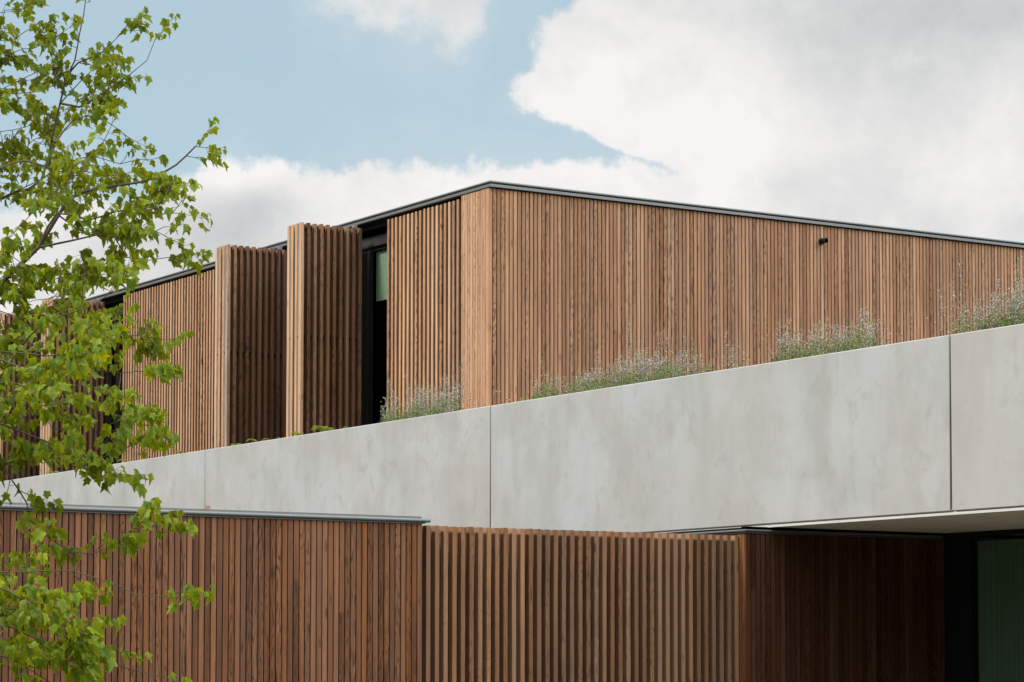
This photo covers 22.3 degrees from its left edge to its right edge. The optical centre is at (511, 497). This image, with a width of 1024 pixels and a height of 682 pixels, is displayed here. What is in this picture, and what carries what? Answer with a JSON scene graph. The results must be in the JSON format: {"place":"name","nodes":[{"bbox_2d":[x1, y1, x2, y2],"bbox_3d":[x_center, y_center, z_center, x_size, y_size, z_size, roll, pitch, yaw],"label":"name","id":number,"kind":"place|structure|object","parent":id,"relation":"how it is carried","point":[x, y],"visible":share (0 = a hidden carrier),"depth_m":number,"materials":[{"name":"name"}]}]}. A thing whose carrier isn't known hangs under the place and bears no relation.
{"place":"outdoors","nodes":[
{"label":"outdoors","id":0,"kind":"place"},
{"bbox_2d":[0,0,1023,313],"label":"sky","id":1,"kind":"structure","parent":0,"point":[908,114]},
{"label":"pavement","id":2,"kind":"structure","parent":0,"visible":0},
{"bbox_2d":[0,502,430,681],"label":"clad wall","id":3,"kind":"structure","parent":2,"relation":"on","point":[313,597],"depth_m":22.92,"materials":[{"name":"brown wood"}]},
{"bbox_2d":[422,525,738,681],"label":"slatted fence","id":4,"kind":"object","parent":2,"relation":"on","point":[516,605],"visible":0.96,"depth_m":24.93,"materials":[{"name":"brown wood"}]},
{"label":"ground","id":5,"kind":"structure","parent":0,"visible":0},
{"bbox_2d":[0,0,228,681],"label":"maple tree","id":6,"kind":"object","parent":5,"relation":"on","point":[87,656],"visible":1,"depth_m":12.97,"materials":[{"name":"green plant"}]},
{"bbox_2d":[0,180,1023,681],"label":"timber house","id":7,"kind":"structure","parent":5,"relation":"on","point":[864,506],"depth_m":34.28,"materials":[{"name":"wood"}]},
{"bbox_2d":[109,316,122,463],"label":"window","id":8,"kind":"structure","parent":7,"relation":"in","point":[112,378],"depth_m":44.88,"materials":[{"name":"black glass"}]},
{"bbox_2d":[311,425,333,431],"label":"fern","id":9,"kind":"object","parent":7,"relation":"on","point":[324,428],"visible":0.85,"depth_m":34.72,"materials":[{"name":"green plant"}]},
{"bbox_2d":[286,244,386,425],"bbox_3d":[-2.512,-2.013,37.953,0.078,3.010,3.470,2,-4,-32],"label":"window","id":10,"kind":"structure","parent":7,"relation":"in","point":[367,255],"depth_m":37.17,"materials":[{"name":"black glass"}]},
{"bbox_2d":[380,379,408,422],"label":"catmint plant","id":11,"kind":"object","parent":7,"relation":"on","point":[392,416],"visible":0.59,"depth_m":33.33,"materials":[{"name":"green plant"}]},
{"bbox_2d":[398,374,440,419],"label":"catmint plant","id":12,"kind":"object","parent":7,"relation":"on","point":[421,412],"visible":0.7,"depth_m":32.83,"materials":[{"name":"green plant"}]},
{"bbox_2d":[421,357,466,415],"bbox_3d":[-0.834,-1.276,32.266,0.432,0.901,0.837,2,-4,-32],"label":"catmint plant","id":13,"kind":"object","parent":7,"relation":"on","point":[442,403],"visible":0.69,"depth_m":32.15,"materials":[{"name":"green plant"}]},
{"bbox_2d":[531,356,562,398],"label":"catmint plant","id":14,"kind":"object","parent":7,"relation":"on","point":[544,391],"visible":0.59,"depth_m":30.22,"materials":[{"name":"green plant"}]},
{"bbox_2d":[560,366,595,394],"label":"catmint plant","id":15,"kind":"object","parent":7,"relation":"on","point":[587,383],"visible":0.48,"depth_m":29.76,"materials":[{"name":"green plant"}]},
{"bbox_2d":[580,350,634,390],"bbox_3d":[1.081,-1.339,29.263,0.440,0.657,0.862,2,-4,-32],"label":"catmint plant","id":16,"kind":"object","parent":7,"relation":"on","point":[603,385],"visible":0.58,"depth_m":29.21,"materials":[{"name":"green plant"}]},
{"bbox_2d":[613,323,664,385],"bbox_3d":[1.432,-1.494,28.764,0.467,0.906,0.935,2,-4,-32],"label":"catmint plant","id":17,"kind":"object","parent":7,"relation":"on","point":[639,374],"visible":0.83,"depth_m":28.76,"materials":[{"name":"green plant"}]},
{"bbox_2d":[646,330,693,380],"bbox_3d":[1.708,-1.453,28.241,0.405,0.760,0.818,2,-4,-32],"label":"catmint plant","id":18,"kind":"object","parent":7,"relation":"on","point":[665,376],"visible":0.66,"depth_m":28.20,"materials":[{"name":"green plant"}]},
{"bbox_2d":[686,341,716,374],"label":"catmint plant","id":19,"kind":"object","parent":7,"relation":"on","point":[701,370],"visible":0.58,"depth_m":27.89,"materials":[{"name":"green plant"}]},
{"bbox_2d":[717,330,747,369],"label":"catmint plant","id":20,"kind":"object","parent":7,"relation":"on","point":[733,366],"visible":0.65,"depth_m":27.40,"materials":[{"name":"green plant"}]},
{"bbox_2d":[767,318,818,361],"bbox_3d":[2.853,-1.508,26.469,0.362,0.651,0.761,2,-4,-32],"label":"catmint plant","id":21,"kind":"object","parent":7,"relation":"on","point":[790,351],"visible":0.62,"depth_m":26.46,"materials":[{"name":"green plant"}]},
{"bbox_2d":[791,317,853,357],"bbox_3d":[3.140,-1.509,26.047,0.461,0.603,0.931,2,-4,-32],"label":"catmint plant","id":22,"kind":"object","parent":7,"relation":"on","point":[816,348],"visible":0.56,"depth_m":26.04,"materials":[{"name":"green plant"}]},
{"bbox_2d":[819,238,827,244],"bbox_3d":[4.455,-3.664,37.093,0.094,0.094,0.125,2,-4,-32],"label":"wall spotlight","id":23,"kind":"object","parent":7,"relation":"attached to","point":[822,241],"depth_m":37.08,"materials":[{"name":"black metal"}]},
{"bbox_2d":[832,308,891,352],"bbox_3d":[3.416,-1.555,25.580,0.387,0.637,0.796,2,-4,-32],"label":"catmint plant","id":24,"kind":"object","parent":7,"relation":"on","point":[868,340],"visible":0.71,"depth_m":25.52,"materials":[{"name":"green plant"}]},
{"bbox_2d":[936,261,992,333],"bbox_3d":[4.207,-1.771,24.305,0.364,0.912,0.764,2,-4,-32],"label":"catmint plant","id":25,"kind":"object","parent":7,"relation":"on","point":[965,327],"visible":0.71,"depth_m":24.29,"materials":[{"name":"green plant"}]},
{"bbox_2d":[966,277,1023,331],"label":"catmint plant","id":26,"kind":"object","parent":7,"relation":"on","point":[995,324],"visible":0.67,"depth_m":23.95,"materials":[{"name":"green plant"}]},
{"bbox_2d":[978,539,1023,681],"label":"window","id":27,"kind":"structure","parent":7,"relation":"in","point":[1000,562],"depth_m":26.71,"materials":[{"name":"green glass"}]},
{"bbox_2d":[991,256,1023,327],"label":"catmint plant","id":28,"kind":"object","parent":7,"relation":"on","point":[1020,319],"visible":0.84,"depth_m":23.73,"materials":[{"name":"green plant"}]}
]}

